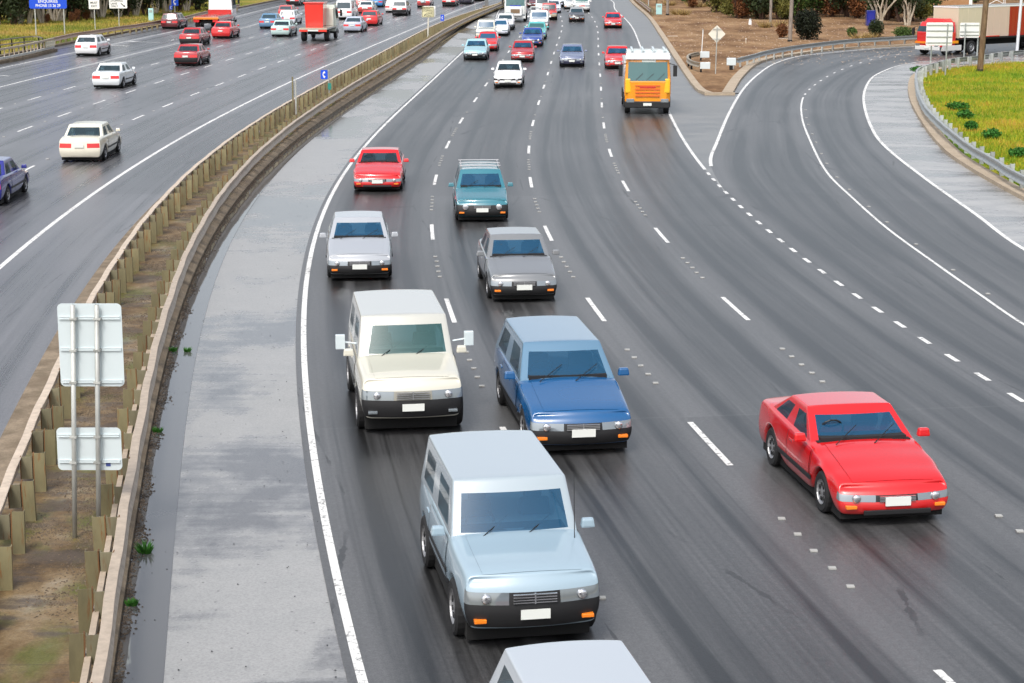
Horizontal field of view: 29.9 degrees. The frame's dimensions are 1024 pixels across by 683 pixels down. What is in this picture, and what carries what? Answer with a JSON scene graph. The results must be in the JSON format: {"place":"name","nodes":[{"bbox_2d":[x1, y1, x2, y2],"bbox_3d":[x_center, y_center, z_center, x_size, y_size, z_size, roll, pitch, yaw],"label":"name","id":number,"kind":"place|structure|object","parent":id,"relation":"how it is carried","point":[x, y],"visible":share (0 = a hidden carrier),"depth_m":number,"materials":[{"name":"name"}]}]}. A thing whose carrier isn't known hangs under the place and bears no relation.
{"place":"outdoors","nodes":[
{"label":"outdoors","id":0,"kind":"place"},
{"bbox_2d":[4,175,245,623],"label":"gravel","id":1,"kind":"structure","parent":0,"point":[160,268],"depth_m":31.54,"materials":[{"name":"brown gravel"}]},
{"bbox_2d":[0,0,269,54],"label":"verge","id":2,"kind":"structure","parent":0,"point":[246,2],"depth_m":189.13,"materials":[{"name":"green plant"}]},
{"bbox_2d":[0,0,33,24],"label":"tree","id":3,"kind":"object","parent":2,"relation":"on","point":[16,5],"visible":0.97,"depth_m":189.59,"materials":[{"name":"green plant"}]},
{"bbox_2d":[0,38,57,63],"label":"bridge parapet","id":4,"kind":"structure","parent":2,"relation":"on","point":[48,44],"depth_m":141.46,"materials":[{"name":"concrete"}]},
{"bbox_2d":[29,0,66,33],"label":"road sign","id":5,"kind":"object","parent":2,"relation":"on","point":[47,4],"visible":0.99,"depth_m":170.24,"materials":[{"name":"blue metal"}]},
{"bbox_2d":[52,0,99,19],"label":"tree","id":6,"kind":"object","parent":2,"relation":"on","point":[75,4],"visible":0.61,"depth_m":199.27,"materials":[{"name":"green plant"}]},
{"bbox_2d":[109,0,126,25],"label":"road sign","id":7,"kind":"object","parent":2,"relation":"on","point":[118,4],"visible":1,"depth_m":186.30,"materials":[{"name":"white metal"}]},
{"bbox_2d":[105,0,140,16],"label":"tree","id":8,"kind":"object","parent":2,"relation":"on","point":[125,12],"visible":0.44,"depth_m":209.42,"materials":[{"name":"green plant"}]},
{"bbox_2d":[48,4,239,43],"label":"guardrail","id":9,"kind":"object","parent":2,"relation":"on","point":[101,31],"visible":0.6,"depth_m":173.97,"materials":[{"name":"grey metal"}]},
{"bbox_2d":[0,0,501,436],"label":"road","id":10,"kind":"structure","parent":0,"point":[44,275],"depth_m":92.19,"materials":[{"name":"grey asphalt"}]},
{"bbox_2d":[0,156,29,203],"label":"sedan car","id":11,"kind":"object","parent":10,"relation":"on","point":[14,179],"visible":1,"depth_m":65.90,"materials":[{"name":"paint"}]},
{"bbox_2d":[59,121,121,159],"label":"sedan car","id":12,"kind":"object","parent":10,"relation":"on","point":[90,140],"visible":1,"depth_m":77.20,"materials":[{"name":"paint"}]},
{"bbox_2d":[75,34,110,55],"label":"hatchback car","id":13,"kind":"object","parent":10,"relation":"on","point":[93,44],"visible":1,"depth_m":143.08,"materials":[{"name":"paint"}]},
{"bbox_2d":[92,62,136,87],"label":"sedan car","id":14,"kind":"object","parent":10,"relation":"on","point":[114,74],"visible":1,"depth_m":113.82,"materials":[{"name":"paint"}]},
{"bbox_2d":[0,0,278,56],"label":"kerb","id":15,"kind":"structure","parent":10,"relation":"on","point":[70,42],"depth_m":172.77,"materials":[{"name":"concrete"}]},
{"bbox_2d":[161,12,187,28],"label":"station wagon","id":16,"kind":"object","parent":10,"relation":"on","point":[178,20],"visible":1,"depth_m":184.03,"materials":[{"name":"paint"}]},
{"bbox_2d":[174,43,210,64],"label":"sedan car","id":17,"kind":"object","parent":10,"relation":"on","point":[192,54],"visible":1,"depth_m":133.07,"materials":[{"name":"paint"}]},
{"bbox_2d":[179,27,210,43],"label":"sedan car","id":18,"kind":"object","parent":10,"relation":"on","point":[201,35],"visible":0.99,"depth_m":156.88,"materials":[{"name":"paint"}]},
{"bbox_2d":[193,0,239,26],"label":"flatbed truck","id":19,"kind":"object","parent":10,"relation":"on","point":[221,10],"visible":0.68,"depth_m":187.89,"materials":[{"name":"paint"}]},
{"bbox_2d":[211,21,239,37],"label":"sedan car","id":20,"kind":"object","parent":10,"relation":"on","point":[225,29],"visible":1,"depth_m":167.47,"materials":[{"name":"paint"}]},
{"bbox_2d":[259,13,283,27],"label":"sedan car","id":21,"kind":"object","parent":10,"relation":"on","point":[266,20],"visible":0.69,"depth_m":184.44,"materials":[{"name":"paint"}]},
{"bbox_2d":[271,19,297,35],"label":"sedan car","id":22,"kind":"object","parent":10,"relation":"on","point":[283,27],"visible":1,"depth_m":170.24,"materials":[{"name":"paint"}]},
{"bbox_2d":[280,9,302,24],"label":"station wagon","id":23,"kind":"object","parent":10,"relation":"on","point":[294,15],"visible":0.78,"depth_m":191.91,"materials":[{"name":"paint"}]},
{"bbox_2d":[299,1,341,40],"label":"tipper truck","id":24,"kind":"object","parent":10,"relation":"on","point":[321,17],"visible":1,"depth_m":164.79,"materials":[{"name":"paint"}]},
{"bbox_2d":[336,0,358,18],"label":"panel van","id":25,"kind":"object","parent":10,"relation":"on","point":[348,7],"visible":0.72,"depth_m":203.30,"materials":[{"name":"paint"}]},
{"bbox_2d":[343,16,367,31],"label":"sedan car","id":26,"kind":"object","parent":10,"relation":"on","point":[354,23],"visible":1,"depth_m":177.32,"materials":[{"name":"paint"}]},
{"bbox_2d":[358,0,377,12],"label":"sedan car","id":27,"kind":"object","parent":10,"relation":"on","point":[366,5],"visible":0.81,"depth_m":219.25,"materials":[{"name":"paint"}]},
{"bbox_2d":[361,10,382,25],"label":"hatchback car","id":28,"kind":"object","parent":10,"relation":"on","point":[373,17],"visible":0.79,"depth_m":189.67,"materials":[{"name":"paint"}]},
{"bbox_2d":[392,0,410,15],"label":"four wheel drive","id":29,"kind":"structure","parent":10,"relation":"on","point":[401,7],"depth_m":213.04,"materials":[{"name":"paint"}]},
{"bbox_2d":[0,0,1023,682],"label":"lane markings","id":30,"kind":"object","parent":10,"relation":"on","point":[352,640],"visible":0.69,"depth_m":50.66,"materials":[{"name":"paint"}]},
{"bbox_2d":[0,0,503,682],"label":"median","id":31,"kind":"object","parent":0,"point":[34,648],"visible":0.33,"depth_m":31.24,"materials":[{"name":"soil"}]},
{"bbox_2d":[56,303,124,538],"bbox_3d":[-6.211,1.239,28.201,1.038,3.641,0.133,0,12,0],"label":"road sign","id":32,"kind":"object","parent":31,"relation":"on","point":[90,335],"visible":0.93,"depth_m":28.08,"materials":[{"name":"silver metal"}]},
{"bbox_2d":[0,1,504,590],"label":"guardrail","id":33,"kind":"object","parent":31,"relation":"on","point":[124,265],"visible":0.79,"depth_m":47.79,"materials":[{"name":"metal"}]},
{"bbox_2d":[68,0,504,682],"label":"guardrail","id":34,"kind":"object","parent":31,"relation":"on","point":[88,644],"visible":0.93,"depth_m":33.74,"materials":[{"name":"metal"}]},
{"bbox_2d":[420,6,434,36],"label":"road sign","id":35,"kind":"object","parent":31,"relation":"on","point":[428,11],"visible":1,"depth_m":164.33,"materials":[{"name":"metal"}]},
{"bbox_2d":[163,9,774,682],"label":"road shoulder","id":36,"kind":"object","parent":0,"point":[245,521],"visible":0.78,"depth_m":33.16},
{"bbox_2d":[112,15,484,682],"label":"gutter water","id":37,"kind":"structure","parent":36,"relation":"on","point":[144,650],"depth_m":32.94,"materials":[{"name":"grey liquid"}]},
{"bbox_2d":[133,539,153,553],"bbox_3d":[-5.476,3.057,28.456,0.331,0.196,0.382,0,12,0],"label":"grass tussock","id":38,"kind":"object","parent":37,"relation":"on","point":[147,549],"depth_m":28.43,"materials":[{"name":"green plant"}]},
{"bbox_2d":[112,129,312,682],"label":"gravel","id":39,"kind":"structure","parent":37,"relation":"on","point":[138,518],"depth_m":34.53,"materials":[{"name":"gravel"}]},
{"bbox_2d":[296,0,1023,682],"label":"road","id":40,"kind":"structure","parent":0,"point":[710,566],"depth_m":35.88,"materials":[{"name":"grey asphalt"}]},
{"bbox_2d":[319,211,397,277],"bbox_3d":[-4.207,-2.748,52.607,2.131,1.434,4.794,-1,12,-5],"label":"sedan car","id":41,"kind":"object","parent":40,"relation":"on","point":[358,245],"visible":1,"depth_m":51.14,"materials":[{"name":"paint"}]},
{"bbox_2d":[349,147,408,189],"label":"coupe car","id":42,"kind":"object","parent":40,"relation":"on","point":[379,167],"visible":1,"depth_m":68.58,"materials":[{"name":"paint"}]},
{"bbox_2d":[335,289,473,428],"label":"four wheel drive","id":43,"kind":"structure","parent":40,"relation":"on","point":[402,367],"depth_m":35.86,"materials":[{"name":"paint"}]},
{"bbox_2d":[461,38,490,59],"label":"sedan car","id":44,"kind":"object","parent":40,"relation":"on","point":[476,48],"visible":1,"depth_m":139.16,"materials":[{"name":"paint"}]},
{"bbox_2d":[448,159,512,219],"bbox_3d":[-1.049,-5.013,62.906,2.111,1.571,4.794,-1,12,-3],"label":"station wagon","id":45,"kind":"object","parent":40,"relation":"on","point":[479,189],"visible":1,"depth_m":61.60,"materials":[{"name":"paint"}]},
{"bbox_2d":[474,19,497,37],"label":"four wheel drive","id":46,"kind":"structure","parent":40,"relation":"on","point":[486,24],"depth_m":164.93,"materials":[{"name":"paint"}]},
{"bbox_2d":[475,31,500,50],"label":"hatchback car","id":47,"kind":"object","parent":40,"relation":"on","point":[492,37],"visible":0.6,"depth_m":150.35,"materials":[{"name":"paint"}]},
{"bbox_2d":[494,18,510,35],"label":"sedan car","id":48,"kind":"object","parent":40,"relation":"on","point":[503,25],"visible":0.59,"depth_m":172.28,"materials":[{"name":"paint"}]},
{"bbox_2d":[491,60,526,86],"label":"sedan car","id":49,"kind":"object","parent":40,"relation":"on","point":[509,72],"visible":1,"depth_m":114.52,"materials":[{"name":"paint"}]},
{"bbox_2d":[420,430,599,639],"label":"four wheel drive","id":50,"kind":"structure","parent":40,"relation":"on","point":[505,552],"depth_m":25.46,"materials":[{"name":"paint"}]},
{"bbox_2d":[424,449,435,493],"bbox_3d":[-1.177,1.854,27.578,0.063,0.461,0.892,-2,12,-10],"label":"side window","id":51,"kind":"structure","parent":50,"relation":"in","point":[429,476],"depth_m":27.55,"materials":[{"name":"grey glass"}]},
{"bbox_2d":[433,515,447,575],"bbox_3d":[-0.976,2.771,26.089,0.049,0.538,1.117,-2,12,-10],"label":"door","id":52,"kind":"structure","parent":50,"relation":"in","point":[440,541],"depth_m":25.95,"materials":[{"name":"paint"}]},
{"bbox_2d":[438,472,449,524],"bbox_3d":[-0.927,2.144,26.217,0.063,0.461,1.066,-2,12,-10],"label":"side window","id":53,"kind":"structure","parent":50,"relation":"in","point":[443,499],"depth_m":26.24,"materials":[{"name":"grey glass"}]},
{"bbox_2d":[502,0,528,21],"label":"truck","id":54,"kind":"object","parent":40,"relation":"on","point":[517,9],"visible":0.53,"depth_m":198.28,"materials":[{"name":"paint"}]},
{"bbox_2d":[476,227,559,298],"bbox_3d":[0.085,-2.123,49.675,2.131,1.434,4.794,-1,12,-5],"label":"sedan car","id":55,"kind":"object","parent":40,"relation":"on","point":[514,262],"visible":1,"depth_m":48.34,"materials":[{"name":"paint"}]},
{"bbox_2d":[509,40,536,61],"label":"hatchback car","id":56,"kind":"object","parent":40,"relation":"on","point":[522,50],"visible":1,"depth_m":137.11,"materials":[{"name":"paint"}]},
{"bbox_2d":[519,27,544,45],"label":"sedan car","id":57,"kind":"object","parent":40,"relation":"on","point":[535,35],"visible":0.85,"depth_m":156.29,"materials":[{"name":"paint"}]},
{"bbox_2d":[525,21,548,38],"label":"sedan car","id":58,"kind":"object","parent":40,"relation":"on","point":[542,25],"visible":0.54,"depth_m":167.30,"materials":[{"name":"paint"}]},
{"bbox_2d":[527,6,550,29],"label":"van","id":59,"kind":"object","parent":40,"relation":"on","point":[539,15],"visible":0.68,"depth_m":182.92,"materials":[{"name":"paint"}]},
{"bbox_2d":[540,2,558,19],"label":"four wheel drive","id":60,"kind":"structure","parent":40,"relation":"on","point":[552,10],"depth_m":203.88,"materials":[{"name":"paint"}]},
{"bbox_2d":[494,315,631,450],"bbox_3d":[0.880,0.714,35.890,2.322,1.633,5.273,-2,12,-8],"label":"station wagon","id":61,"kind":"object","parent":40,"relation":"on","point":[557,386],"visible":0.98,"depth_m":34.80,"materials":[{"name":"paint"}]},
{"bbox_2d":[489,640,650,682],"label":"station wagon","id":62,"kind":"object","parent":40,"relation":"on","point":[594,661],"visible":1,"depth_m":20.21,"materials":[{"name":"paint"}]},
{"bbox_2d":[557,43,586,65],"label":"sedan car","id":63,"kind":"object","parent":40,"relation":"on","point":[572,54],"visible":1,"depth_m":132.23,"materials":[{"name":"paint"}]},
{"bbox_2d":[567,7,585,21],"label":"hatchback car","id":64,"kind":"object","parent":40,"relation":"on","point":[576,13],"visible":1,"depth_m":199.37,"materials":[{"name":"paint"}]},
{"bbox_2d":[572,0,591,11],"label":"pickup truck","id":65,"kind":"object","parent":40,"relation":"on","point":[585,4],"visible":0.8,"depth_m":222.86,"materials":[{"name":"paint"}]},
{"bbox_2d":[602,12,623,27],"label":"sedan car","id":66,"kind":"object","parent":40,"relation":"on","point":[612,19],"visible":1,"depth_m":186.24,"materials":[{"name":"paint"}]},
{"bbox_2d":[602,45,627,67],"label":"sedan car","id":67,"kind":"object","parent":40,"relation":"on","point":[613,54],"visible":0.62,"depth_m":130.55,"materials":[{"name":"paint"}]},
{"bbox_2d":[619,46,676,112],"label":"box truck","id":68,"kind":"object","parent":40,"relation":"on","point":[645,74],"visible":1,"depth_m":96.86,"materials":[{"name":"paint"}]},
{"bbox_2d":[759,391,947,518],"bbox_3d":[5.592,1.708,31.821,2.302,1.385,4.809,-2,12,-9],"label":"coupe car","id":69,"kind":"object","parent":40,"relation":"on","point":[849,454],"visible":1,"depth_m":30.78,"materials":[{"name":"paint"}]},
{"bbox_2d":[612,0,914,184],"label":"gore pavement","id":70,"kind":"structure","parent":0,"point":[698,118],"depth_m":104.87,"materials":[{"name":"concrete"}]},
{"bbox_2d":[629,0,915,94],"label":"kerb","id":71,"kind":"structure","parent":70,"relation":"on","point":[734,81],"depth_m":136.29,"materials":[{"name":"concrete"}]},
{"bbox_2d":[634,0,1023,91],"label":"dirt ground","id":72,"kind":"structure","parent":0,"point":[710,80],"depth_m":172.30,"materials":[{"name":"brown soil"}]},
{"bbox_2d":[686,51,709,71],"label":"rail loop","id":73,"kind":"object","parent":72,"relation":"on","point":[702,65],"visible":0.99,"depth_m":129.04,"materials":[{"name":"metal"}]},
{"bbox_2d":[709,26,724,73],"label":"warning sign","id":74,"kind":"object","parent":72,"relation":"on","point":[716,33],"visible":0.93,"depth_m":123.55,"materials":[{"name":"beige metal"}]},
{"bbox_2d":[720,0,736,17],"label":"tree","id":75,"kind":"object","parent":72,"relation":"on","point":[727,7],"visible":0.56,"depth_m":206.24,"materials":[{"name":"green plant"}]},
{"bbox_2d":[731,0,750,18],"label":"tree","id":76,"kind":"object","parent":72,"relation":"on","point":[740,10],"visible":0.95,"depth_m":203.97,"materials":[{"name":"orange plant"}]},
{"bbox_2d":[742,0,773,19],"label":"tree","id":77,"kind":"object","parent":72,"relation":"on","point":[761,8],"visible":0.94,"depth_m":201.58,"materials":[{"name":"green plant"}]},
{"bbox_2d":[769,0,789,18],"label":"tree","id":78,"kind":"object","parent":72,"relation":"on","point":[781,7],"visible":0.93,"depth_m":201.62,"materials":[{"name":"green plant"}]},
{"bbox_2d":[787,0,793,41],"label":"timber pole","id":79,"kind":"object","parent":72,"relation":"on","point":[790,21],"visible":0.98,"depth_m":160.63,"materials":[{"name":"black"}]},
{"bbox_2d":[780,0,809,18],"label":"tree","id":80,"kind":"object","parent":72,"relation":"on","point":[797,6],"visible":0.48,"depth_m":203.78,"materials":[{"name":"green plant"}]},
{"bbox_2d":[793,8,824,39],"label":"shrub","id":81,"kind":"object","parent":72,"relation":"on","point":[806,23],"visible":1,"depth_m":163.31,"materials":[{"name":"green plant"}]},
{"bbox_2d":[800,0,826,14],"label":"tree","id":82,"kind":"object","parent":72,"relation":"on","point":[817,3],"visible":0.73,"depth_m":212.69,"materials":[{"name":"green plant"}]},
{"bbox_2d":[733,35,916,68],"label":"guardrail","id":83,"kind":"object","parent":72,"relation":"on","point":[796,47],"visible":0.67,"depth_m":146.51,"materials":[{"name":"metal"}]},
{"bbox_2d":[819,0,842,16],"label":"tree","id":84,"kind":"object","parent":72,"relation":"on","point":[832,11],"visible":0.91,"depth_m":208.42,"materials":[{"name":"orange plant"}]},
{"bbox_2d":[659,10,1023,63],"bbox_3d":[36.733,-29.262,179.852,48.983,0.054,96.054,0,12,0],"label":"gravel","id":85,"kind":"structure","parent":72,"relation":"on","point":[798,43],"depth_m":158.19,"materials":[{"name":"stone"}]},
{"bbox_2d":[830,0,853,16],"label":"tree","id":86,"kind":"object","parent":72,"relation":"on","point":[845,7],"visible":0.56,"depth_m":207.89,"materials":[{"name":"green plant"}]},
{"bbox_2d":[847,0,867,18],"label":"tree","id":87,"kind":"object","parent":72,"relation":"on","point":[858,9],"visible":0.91,"depth_m":204.00,"materials":[{"name":"orange plant"}]},
{"bbox_2d":[867,19,884,35],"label":"shrub","id":88,"kind":"object","parent":72,"relation":"on","point":[875,26],"visible":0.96,"depth_m":167.81,"materials":[{"name":"green plant"}]},
{"bbox_2d":[857,0,895,24],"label":"tree","id":89,"kind":"object","parent":72,"relation":"on","point":[883,14],"visible":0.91,"depth_m":188.43,"materials":[{"name":"beige plant"}]},
{"bbox_2d":[864,0,905,19],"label":"tree","id":90,"kind":"object","parent":72,"relation":"on","point":[888,15],"visible":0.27,"depth_m":200.02,"materials":[{"name":"green plant"}]},
{"bbox_2d":[891,26,911,35],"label":"shrub","id":91,"kind":"object","parent":72,"relation":"on","point":[903,31],"visible":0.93,"depth_m":165.71,"materials":[{"name":"green plant"}]},
{"bbox_2d":[885,0,922,25],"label":"tree","id":92,"kind":"object","parent":72,"relation":"on","point":[909,16],"visible":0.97,"depth_m":188.91,"materials":[{"name":"beige plant"}]},
{"bbox_2d":[880,0,928,21],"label":"tree","id":93,"kind":"object","parent":72,"relation":"on","point":[897,14],"visible":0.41,"depth_m":196.22,"materials":[{"name":"brown plant"}]},
{"bbox_2d":[901,0,931,20],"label":"tree","id":94,"kind":"object","parent":72,"relation":"on","point":[925,13],"visible":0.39,"depth_m":197.98,"materials":[{"name":"green plant"}]},
{"bbox_2d":[933,0,971,5],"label":"boundary wall","id":95,"kind":"structure","parent":72,"relation":"on","point":[958,2],"depth_m":229.95,"materials":[{"name":"white"}]},
{"bbox_2d":[711,43,1023,399],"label":"ramp road","id":96,"kind":"structure","parent":0,"point":[770,174],"depth_m":63.36,"materials":[{"name":"grey asphalt"}]},
{"bbox_2d":[912,3,1023,54],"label":"semi trailer truck","id":97,"kind":"object","parent":96,"relation":"on","point":[1002,21],"visible":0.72,"depth_m":146.41,"materials":[{"name":"paint"}]},
{"bbox_2d":[1015,0,1022,55],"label":"lamp post","id":98,"kind":"object","parent":96,"relation":"on","point":[1019,26],"visible":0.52,"depth_m":143.08,"materials":[{"name":"white metal"}]},
{"bbox_2d":[865,56,1023,246],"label":"ramp shoulder","id":99,"kind":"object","parent":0,"point":[901,131],"visible":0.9,"depth_m":80.19},
{"bbox_2d":[908,61,1023,200],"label":"kerb","id":100,"kind":"structure","parent":99,"relation":"on","point":[943,143],"depth_m":79.30,"materials":[{"name":"concrete"}]},
{"bbox_2d":[923,60,1023,185],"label":"grass field","id":101,"kind":"structure","parent":0,"point":[977,119],"depth_m":105.00,"materials":[{"name":"green plant"}]},
{"bbox_2d":[926,22,952,74],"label":"road sign","id":102,"kind":"object","parent":101,"relation":"on","point":[939,33],"visible":0.92,"depth_m":123.70,"materials":[{"name":"metal"}]},
{"bbox_2d":[945,101,970,110],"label":"weed","id":103,"kind":"object","parent":101,"relation":"on","point":[953,105],"visible":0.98,"depth_m":98.51,"materials":[{"name":"green plant"}]},
{"bbox_2d":[914,50,1023,187],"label":"guardrail","id":104,"kind":"object","parent":101,"relation":"on","point":[966,146],"visible":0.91,"depth_m":86.53,"materials":[{"name":"metal"}]},
{"bbox_2d":[960,23,979,64],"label":"road sign","id":105,"kind":"object","parent":101,"relation":"on","point":[969,30],"visible":0.98,"depth_m":134.18,"materials":[{"name":"metal"}]},
{"bbox_2d":[976,0,988,71],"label":"timber pole","id":106,"kind":"object","parent":101,"relation":"on","point":[981,53],"visible":0.92,"depth_m":125.76,"materials":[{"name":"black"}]},
{"bbox_2d":[981,127,1001,138],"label":"weed","id":107,"kind":"object","parent":101,"relation":"on","point":[993,132],"visible":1,"depth_m":84.72,"materials":[{"name":"green plant"}]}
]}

